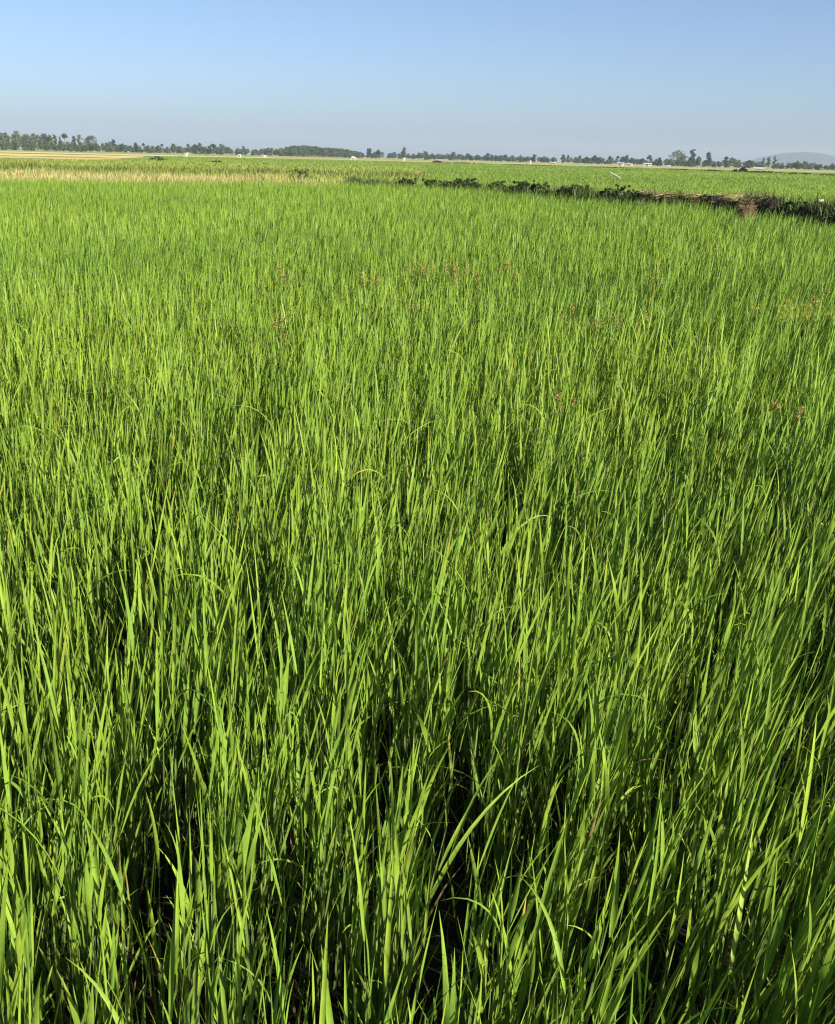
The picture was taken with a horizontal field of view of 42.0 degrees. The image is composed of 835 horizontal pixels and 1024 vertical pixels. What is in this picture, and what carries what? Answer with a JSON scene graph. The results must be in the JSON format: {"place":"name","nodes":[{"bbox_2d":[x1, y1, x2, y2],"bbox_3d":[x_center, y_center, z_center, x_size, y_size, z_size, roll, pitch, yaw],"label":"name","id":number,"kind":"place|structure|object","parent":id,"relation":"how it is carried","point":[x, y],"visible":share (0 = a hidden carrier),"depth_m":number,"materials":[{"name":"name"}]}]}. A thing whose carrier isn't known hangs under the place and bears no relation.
{"place":"outdoors","nodes":[
{"label":"outdoors","id":0,"kind":"place"},
{"bbox_2d":[0,156,116,159],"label":"straw field","id":1,"kind":"structure","parent":0,"point":[52,157],"depth_m":209.28,"materials":[{"name":"beige plant"}]},
{"bbox_2d":[0,151,182,160],"bbox_3d":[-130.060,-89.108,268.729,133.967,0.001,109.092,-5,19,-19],"label":"straw field","id":2,"kind":"structure","parent":0,"point":[104,156],"depth_m":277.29,"materials":[{"name":"beige plant"}]},
{"bbox_2d":[0,151,264,157],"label":"straw field","id":3,"kind":"structure","parent":0,"point":[117,154],"depth_m":417.06,"materials":[{"name":"beige plant"}]},
{"bbox_2d":[0,167,357,187],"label":"dry grass","id":4,"kind":"structure","parent":0,"point":[20,174],"depth_m":51.17,"materials":[{"name":"plant"}]},
{"bbox_2d":[0,225,834,1023],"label":"paddy soil","id":5,"kind":"structure","parent":0,"point":[450,929],"depth_m":2.80,"materials":[{"name":"brown soil"}]},
{"bbox_2d":[256,266,295,345],"bbox_3d":[-1.292,-1.901,10.169,0.311,0.842,0.313,14,22,34],"label":"sedge weed","id":6,"kind":"object","parent":5,"relation":"on","point":[279,267],"visible":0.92,"depth_m":10.05,"materials":[{"name":"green plant"}]},
{"bbox_2d":[272,314,285,398],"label":"sedge weed","id":7,"kind":"object","parent":5,"relation":"on","point":[275,327],"visible":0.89,"depth_m":7.02,"materials":[{"name":"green plant"}]},
{"bbox_2d":[358,179,373,186],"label":"shrub","id":8,"kind":"object","parent":5,"relation":"on","point":[361,182],"visible":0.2,"depth_m":44.92,"materials":[{"name":"green plant"}]},
{"bbox_2d":[356,267,379,323],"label":"sedge weed","id":9,"kind":"object","parent":5,"relation":"on","point":[365,282],"visible":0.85,"depth_m":9.86,"materials":[{"name":"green plant"}]},
{"bbox_2d":[406,296,427,399],"bbox_3d":[-0.030,-1.243,8.296,0.123,0.813,0.262,-7,20,-25],"label":"sedge weed","id":10,"kind":"object","parent":5,"relation":"on","point":[415,318],"visible":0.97,"depth_m":8.23,"materials":[{"name":"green plant"}]},
{"bbox_2d":[0,174,834,1023],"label":"rice crop","id":11,"kind":"object","parent":5,"relation":"on","point":[72,280],"visible":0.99,"depth_m":3.44,"materials":[{"name":"green plant"}]},
{"bbox_2d":[405,262,435,332],"bbox_3d":[-0.008,-2.054,10.774,0.262,0.819,0.403,15,22,35],"label":"sedge weed","id":12,"kind":"object","parent":5,"relation":"on","point":[406,266],"visible":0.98,"depth_m":10.72,"materials":[{"name":"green plant"}]},
{"bbox_2d":[429,262,467,312],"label":"sedge weed","id":13,"kind":"object","parent":5,"relation":"on","point":[447,268],"visible":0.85,"depth_m":10.87,"materials":[{"name":"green plant"}]},
{"bbox_2d":[451,178,480,189],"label":"shrub","id":14,"kind":"object","parent":5,"relation":"on","point":[476,184],"visible":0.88,"depth_m":40.88,"materials":[{"name":"green plant"}]},
{"bbox_2d":[452,263,479,309],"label":"sedge weed","id":15,"kind":"object","parent":5,"relation":"on","point":[459,280],"visible":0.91,"depth_m":10.57,"materials":[{"name":"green plant"}]},
{"bbox_2d":[495,260,518,285],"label":"sedge weed","id":16,"kind":"object","parent":5,"relation":"on","point":[505,272],"visible":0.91,"depth_m":11.16,"materials":[{"name":"green plant"}]},
{"bbox_2d":[508,180,535,193],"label":"shrub","id":17,"kind":"object","parent":5,"relation":"on","point":[521,187],"visible":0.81,"depth_m":37.76,"materials":[{"name":"green plant"}]},
{"bbox_2d":[546,304,574,354],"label":"sedge weed","id":18,"kind":"object","parent":5,"relation":"on","point":[565,317],"visible":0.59,"depth_m":8.04,"materials":[{"name":"green plant"}]},
{"bbox_2d":[555,388,575,550],"bbox_3d":[0.660,-0.185,5.110,0.115,0.812,0.096,-13,23,-37],"label":"sedge weed","id":19,"kind":"object","parent":5,"relation":"on","point":[561,405],"visible":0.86,"depth_m":5.06,"materials":[{"name":"green plant"}]},
{"bbox_2d":[589,314,613,417],"bbox_3d":[1.293,-1.033,7.790,0.137,0.792,0.159,-4,19,-15],"label":"sedge weed","id":20,"kind":"object","parent":5,"relation":"on","point":[599,326],"visible":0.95,"depth_m":7.68,"materials":[{"name":"green plant"}]},
{"bbox_2d":[615,310,648,369],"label":"sedge weed","id":21,"kind":"object","parent":5,"relation":"on","point":[619,318],"visible":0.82,"depth_m":7.64,"materials":[{"name":"green plant"}]},
{"bbox_2d":[644,264,671,308],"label":"sedge weed","id":22,"kind":"object","parent":5,"relation":"on","point":[648,267],"visible":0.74,"depth_m":10.84,"materials":[{"name":"green plant"}]},
{"bbox_2d":[731,195,759,235],"bbox_3d":[7.848,-7.007,26.024,0.861,1.142,0.883,-9,21,-28],"label":"straw heap","id":23,"kind":"object","parent":5,"relation":"on","point":[745,205],"visible":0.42,"depth_m":25.86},
{"bbox_2d":[753,302,791,398],"bbox_3d":[2.755,-1.234,8.467,0.281,0.823,0.343,1,18,0],"label":"flowering weed","id":24,"kind":"object","parent":5,"relation":"on","point":[781,313],"visible":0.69,"depth_m":8.41,"materials":[{"name":"green plant"}]},
{"bbox_2d":[771,401,803,514],"bbox_3d":[1.693,-0.124,5.053,0.106,0.782,0.199,-6,20,-22],"label":"sedge weed","id":25,"kind":"object","parent":5,"relation":"on","point":[798,414],"visible":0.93,"depth_m":5.00,"materials":[{"name":"green plant"}]},
{"bbox_2d":[781,294,823,362],"bbox_3d":[3.059,-1.337,8.769,0.309,0.846,0.351,15,23,36],"label":"flowering weed","id":26,"kind":"object","parent":5,"relation":"on","point":[799,313],"visible":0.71,"depth_m":8.71,"materials":[{"name":"green plant"}]},
{"bbox_2d":[792,296,834,364],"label":"flowering weed","id":27,"kind":"object","parent":5,"relation":"on","point":[805,319],"visible":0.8,"depth_m":8.37,"materials":[{"name":"green plant"}]},
{"bbox_2d":[797,287,829,321],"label":"sedge weed","id":28,"kind":"object","parent":5,"relation":"on","point":[814,298],"visible":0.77,"depth_m":10.06,"materials":[{"name":"green plant"}]},
{"bbox_2d":[0,147,834,172],"bbox_3d":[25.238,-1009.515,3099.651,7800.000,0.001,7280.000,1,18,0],"label":"ground","id":29,"kind":"structure","parent":0,"point":[477,161],"depth_m":641.49,"materials":[{"name":"green plant"}]},
{"bbox_2d":[0,132,7,145],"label":"tree","id":30,"kind":"object","parent":29,"relation":"on","point":[1,138],"visible":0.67,"depth_m":674.41,"materials":[{"name":"green plant"}]},
{"bbox_2d":[3,132,9,148],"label":"tree","id":31,"kind":"object","parent":29,"relation":"on","point":[7,141],"visible":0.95,"depth_m":641.35,"materials":[{"name":"green plant"}]},
{"bbox_2d":[11,131,21,149],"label":"tree","id":32,"kind":"object","parent":29,"relation":"on","point":[15,141],"visible":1,"depth_m":651.65,"materials":[{"name":"green plant"}]},
{"bbox_2d":[19,134,28,145],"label":"tree","id":33,"kind":"object","parent":29,"relation":"on","point":[24,137],"visible":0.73,"depth_m":679.70,"materials":[{"name":"green plant"}]},
{"bbox_2d":[27,133,38,147],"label":"tree","id":34,"kind":"object","parent":29,"relation":"on","point":[34,138],"visible":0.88,"depth_m":663.30,"materials":[{"name":"green plant"}]},
{"bbox_2d":[38,133,47,146],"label":"tree","id":35,"kind":"object","parent":29,"relation":"on","point":[44,137],"visible":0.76,"depth_m":669.11,"materials":[{"name":"green plant"}]},
{"bbox_2d":[0,134,86,150],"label":"wood","id":36,"kind":"object","parent":29,"relation":"on","point":[66,143],"visible":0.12,"depth_m":748.92,"materials":[{"name":"green plant"}]},
{"bbox_2d":[47,135,53,150],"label":"tree","id":37,"kind":"object","parent":29,"relation":"on","point":[49,139],"visible":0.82,"depth_m":648.74,"materials":[{"name":"green plant"}]},
{"bbox_2d":[0,143,100,151],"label":"scrub","id":38,"kind":"object","parent":29,"relation":"on","point":[75,146],"visible":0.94,"depth_m":644.13,"materials":[{"name":"green plant"}]},
{"bbox_2d":[77,134,82,151],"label":"tree","id":39,"kind":"object","parent":29,"relation":"on","point":[78,139],"visible":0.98,"depth_m":671.20,"materials":[{"name":"green plant"}]},
{"bbox_2d":[83,136,97,151],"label":"tree","id":40,"kind":"object","parent":29,"relation":"on","point":[89,138],"visible":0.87,"depth_m":663.36,"materials":[{"name":"green plant"}]},
{"bbox_2d":[105,143,114,151],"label":"tree","id":41,"kind":"object","parent":29,"relation":"on","point":[109,145],"visible":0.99,"depth_m":695.25,"materials":[{"name":"green plant"}]},
{"bbox_2d":[117,144,130,152],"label":"tree","id":42,"kind":"object","parent":29,"relation":"on","point":[121,147],"visible":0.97,"depth_m":731.89,"materials":[{"name":"green plant"}]},
{"bbox_2d":[131,143,138,151],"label":"tree","id":43,"kind":"object","parent":29,"relation":"on","point":[135,147],"visible":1,"depth_m":727.00,"materials":[{"name":"green plant"}]},
{"bbox_2d":[155,145,161,152],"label":"tree","id":44,"kind":"object","parent":29,"relation":"on","point":[158,148],"visible":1,"depth_m":767.16,"materials":[{"name":"green plant"}]},
{"bbox_2d":[174,146,184,152],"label":"tree","id":45,"kind":"object","parent":29,"relation":"on","point":[181,149],"visible":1,"depth_m":769.90,"materials":[{"name":"green plant"}]},
{"bbox_2d":[98,142,290,155],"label":"tree belt","id":46,"kind":"object","parent":29,"relation":"on","point":[268,151],"visible":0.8,"depth_m":829.11,"materials":[{"name":"green plant"}]},
{"bbox_2d":[191,144,198,153],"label":"tree","id":47,"kind":"object","parent":29,"relation":"on","point":[194,148],"visible":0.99,"depth_m":744.24,"materials":[{"name":"green plant"}]},
{"bbox_2d":[198,146,206,154],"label":"tree","id":48,"kind":"object","parent":29,"relation":"on","point":[201,150],"visible":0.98,"depth_m":735.62,"materials":[{"name":"green plant"}]},
{"bbox_2d":[205,144,218,154],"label":"tree","id":49,"kind":"object","parent":29,"relation":"on","point":[213,146],"visible":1,"depth_m":745.89,"materials":[{"name":"green plant"}]},
{"bbox_2d":[218,144,224,153],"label":"tree","id":50,"kind":"object","parent":29,"relation":"on","point":[221,151],"visible":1,"depth_m":756.76,"materials":[{"name":"green plant"}]},
{"bbox_2d":[283,145,360,157],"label":"wooded mound","id":51,"kind":"object","parent":29,"relation":"on","point":[306,150],"visible":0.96,"depth_m":871.98,"materials":[{"name":"green plant"}]},
{"bbox_2d":[415,153,422,158],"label":"tree","id":52,"kind":"object","parent":29,"relation":"on","point":[420,155],"visible":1,"depth_m":816.25,"materials":[{"name":"green plant"}]},
{"bbox_2d":[21,145,830,167],"bbox_3d":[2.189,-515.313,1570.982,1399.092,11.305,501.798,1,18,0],"label":"distant wood","id":53,"kind":"object","parent":29,"relation":"on","point":[570,160],"visible":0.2,"depth_m":1575.36,"materials":[{"name":"green plant"}]},
{"bbox_2d":[360,151,507,160],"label":"tree belt","id":54,"kind":"object","parent":29,"relation":"on","point":[478,157],"visible":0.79,"depth_m":1023.38,"materials":[{"name":"green plant"}]},
{"bbox_2d":[449,152,457,160],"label":"tree","id":55,"kind":"object","parent":29,"relation":"on","point":[453,155],"visible":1,"depth_m":758.99,"materials":[{"name":"green plant"}]},
{"bbox_2d":[485,153,655,164],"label":"tree belt","id":56,"kind":"object","parent":29,"relation":"on","point":[593,159],"visible":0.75,"depth_m":892.81,"materials":[{"name":"green plant"}]},
{"bbox_2d":[582,157,590,162],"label":"tree","id":57,"kind":"object","parent":29,"relation":"on","point":[586,159],"visible":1,"depth_m":817.42,"materials":[{"name":"green plant"}]},
{"bbox_2d":[595,157,602,163],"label":"tree","id":58,"kind":"object","parent":29,"relation":"on","point":[599,160],"visible":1,"depth_m":797.37,"materials":[{"name":"green plant"}]},
{"bbox_2d":[657,157,662,165],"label":"tree","id":59,"kind":"object","parent":29,"relation":"on","point":[660,162],"visible":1,"depth_m":688.39,"materials":[{"name":"green plant"}]},
{"bbox_2d":[663,158,673,165],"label":"tree","id":60,"kind":"object","parent":29,"relation":"on","point":[669,161],"visible":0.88,"depth_m":705.87,"materials":[{"name":"green plant"}]},
{"bbox_2d":[668,149,688,166],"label":"tree","id":61,"kind":"object","parent":29,"relation":"on","point":[678,159],"visible":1,"depth_m":666.93,"materials":[{"name":"green plant"}]},
{"bbox_2d":[686,157,696,166],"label":"tree","id":62,"kind":"object","parent":29,"relation":"on","point":[690,161],"visible":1,"depth_m":660.44,"materials":[{"name":"green plant"}]},
{"bbox_2d":[689,149,696,163],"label":"tree","id":63,"kind":"object","parent":29,"relation":"on","point":[693,154],"visible":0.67,"depth_m":673.78,"materials":[{"name":"green plant"}]},
{"bbox_2d":[704,151,712,166],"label":"tree","id":64,"kind":"object","parent":29,"relation":"on","point":[708,160],"visible":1,"depth_m":681.47,"materials":[{"name":"green plant"}]},
{"bbox_2d":[725,157,739,166],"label":"tree","id":65,"kind":"object","parent":29,"relation":"on","point":[734,161],"visible":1,"depth_m":678.50,"materials":[{"name":"green plant"}]},
{"bbox_2d":[655,156,834,169],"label":"tree belt","id":66,"kind":"object","parent":29,"relation":"on","point":[773,166],"visible":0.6,"depth_m":758.56,"materials":[{"name":"green plant"}]},
{"bbox_2d":[741,160,757,167],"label":"tree","id":67,"kind":"object","parent":29,"relation":"on","point":[745,164],"visible":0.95,"depth_m":703.35,"materials":[{"name":"green plant"}]},
{"bbox_2d":[792,163,800,168],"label":"tree","id":68,"kind":"object","parent":29,"relation":"on","point":[795,165],"visible":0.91,"depth_m":714.03,"materials":[{"name":"green plant"}]},
{"bbox_2d":[798,161,808,169],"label":"tree","id":69,"kind":"object","parent":29,"relation":"on","point":[803,165],"visible":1,"depth_m":702.71,"materials":[{"name":"green plant"}]},
{"bbox_2d":[815,165,822,169],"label":"tree","id":70,"kind":"object","parent":29,"relation":"on","point":[818,167],"visible":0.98,"depth_m":709.62,"materials":[{"name":"green plant"}]},
{"bbox_2d":[0,0,834,163],"label":"sky","id":71,"kind":"structure","parent":0,"point":[744,80],"materials":[{"name":"blue"}]},
{"bbox_2d":[0,156,834,239],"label":"green field","id":72,"kind":"structure","parent":0,"point":[574,174],"depth_m":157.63,"materials":[{"name":"green plant"}]},
{"bbox_2d":[147,156,165,159],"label":"shrub","id":73,"kind":"object","parent":72,"relation":"on","point":[157,157],"visible":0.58,"depth_m":199.22,"materials":[{"name":"green plant"}]},
{"bbox_2d":[0,158,427,184],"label":"wild grass","id":74,"kind":"structure","parent":72,"relation":"on","point":[229,169],"depth_m":92.40,"materials":[{"name":"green plant"}]},
{"bbox_2d":[288,169,312,181],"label":"shrub","id":75,"kind":"object","parent":72,"relation":"on","point":[300,172],"visible":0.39,"depth_m":58.97,"materials":[{"name":"green plant"}]},
{"bbox_2d":[433,162,484,163],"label":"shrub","id":76,"kind":"object","parent":72,"relation":"on","point":[456,162],"visible":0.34,"depth_m":350.67,"materials":[{"name":"green plant"}]},
{"bbox_2d":[505,164,559,165],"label":"shrub","id":77,"kind":"object","parent":72,"relation":"on","point":[531,165],"visible":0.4,"depth_m":325.96,"materials":[{"name":"green plant"}]},
{"bbox_2d":[739,167,748,171],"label":"shrub","id":78,"kind":"object","parent":72,"relation":"on","point":[741,169],"visible":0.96,"depth_m":265.68,"materials":[{"name":"green plant"}]},
{"bbox_2d":[749,170,786,173],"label":"shrub","id":79,"kind":"object","parent":72,"relation":"on","point":[765,171],"visible":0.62,"depth_m":259.71,"materials":[{"name":"green plant"}]},
{"bbox_2d":[284,158,825,171],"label":"straw field","id":80,"kind":"structure","parent":0,"point":[548,164],"depth_m":461.73,"materials":[{"name":"plant"}]},
{"bbox_2d":[387,185,834,234],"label":"field bank","id":81,"kind":"structure","parent":0,"point":[718,200],"depth_m":30.12,"materials":[{"name":"soil"}]},
{"bbox_2d":[396,178,416,186],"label":"shrub","id":82,"kind":"object","parent":81,"relation":"on","point":[404,180],"visible":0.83,"depth_m":43.36,"materials":[{"name":"green plant"}]},
{"bbox_2d":[421,178,440,185],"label":"shrub","id":83,"kind":"object","parent":81,"relation":"on","point":[428,182],"visible":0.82,"depth_m":42.66,"materials":[{"name":"green plant"}]},
{"bbox_2d":[440,180,453,186],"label":"shrub","id":84,"kind":"object","parent":81,"relation":"on","point":[450,182],"visible":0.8,"depth_m":41.90,"materials":[{"name":"green plant"}]},
{"bbox_2d":[488,181,506,189],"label":"shrub","id":85,"kind":"object","parent":81,"relation":"on","point":[494,183],"visible":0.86,"depth_m":39.49,"materials":[{"name":"green plant"}]},
{"bbox_2d":[530,182,550,194],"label":"shrub","id":86,"kind":"object","parent":81,"relation":"on","point":[534,186],"visible":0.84,"depth_m":36.69,"materials":[{"name":"green plant"}]},
{"bbox_2d":[556,185,589,198],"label":"shrub","id":87,"kind":"object","parent":81,"relation":"on","point":[562,189],"visible":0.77,"depth_m":34.96,"materials":[{"name":"green plant"}]},
{"bbox_2d":[336,173,834,231],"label":"bank grass","id":88,"kind":"structure","parent":81,"relation":"on","point":[578,192],"depth_m":32.03,"materials":[{"name":"green plant"}]},
{"bbox_2d":[599,187,618,199],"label":"shrub","id":89,"kind":"object","parent":81,"relation":"on","point":[607,192],"visible":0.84,"depth_m":33.49,"materials":[{"name":"green plant"}]},
{"bbox_2d":[614,183,630,199],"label":"shrub","id":90,"kind":"object","parent":81,"relation":"on","point":[621,190],"visible":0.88,"depth_m":32.98,"materials":[{"name":"green plant"}]},
{"bbox_2d":[629,189,642,197],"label":"shrub","id":91,"kind":"object","parent":81,"relation":"on","point":[633,193],"visible":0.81,"depth_m":32.38,"materials":[{"name":"green plant"}]},
{"bbox_2d":[636,190,708,198],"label":"straw mulch","id":92,"kind":"object","parent":81,"relation":"on","point":[661,194],"visible":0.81,"depth_m":31.78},
{"bbox_2d":[663,194,688,199],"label":"shrub","id":93,"kind":"object","parent":81,"relation":"on","point":[680,196],"visible":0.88,"depth_m":31.61,"materials":[{"name":"green plant"}]},
{"bbox_2d":[698,194,724,200],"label":"shrub","id":94,"kind":"object","parent":81,"relation":"on","point":[700,197],"visible":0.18,"depth_m":31.38,"materials":[{"name":"green plant"}]},
{"bbox_2d":[690,191,779,201],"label":"straw mulch","id":95,"kind":"object","parent":81,"relation":"on","point":[737,195],"visible":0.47,"depth_m":30.01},
{"bbox_2d":[763,197,784,203],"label":"shrub","id":96,"kind":"object","parent":81,"relation":"on","point":[766,199],"visible":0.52,"depth_m":27.99,"materials":[{"name":"green plant"}]},
{"bbox_2d":[786,200,803,208],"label":"shrub","id":97,"kind":"object","parent":81,"relation":"on","point":[790,203],"visible":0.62,"depth_m":27.33,"materials":[{"name":"green plant"}]},
{"bbox_2d":[799,201,818,209],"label":"shrub","id":98,"kind":"object","parent":81,"relation":"on","point":[804,205],"visible":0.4,"depth_m":26.39,"materials":[{"name":"green plant"}]},
{"bbox_2d":[816,203,834,220],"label":"shrub","id":99,"kind":"object","parent":81,"relation":"on","point":[824,206],"visible":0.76,"depth_m":25.67,"materials":[{"name":"green plant"}]},
{"bbox_2d":[741,152,834,166],"bbox_3d":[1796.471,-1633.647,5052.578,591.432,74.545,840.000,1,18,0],"label":"hill","id":100,"kind":"structure","parent":0,"point":[812,157],"depth_m":4833.81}
]}

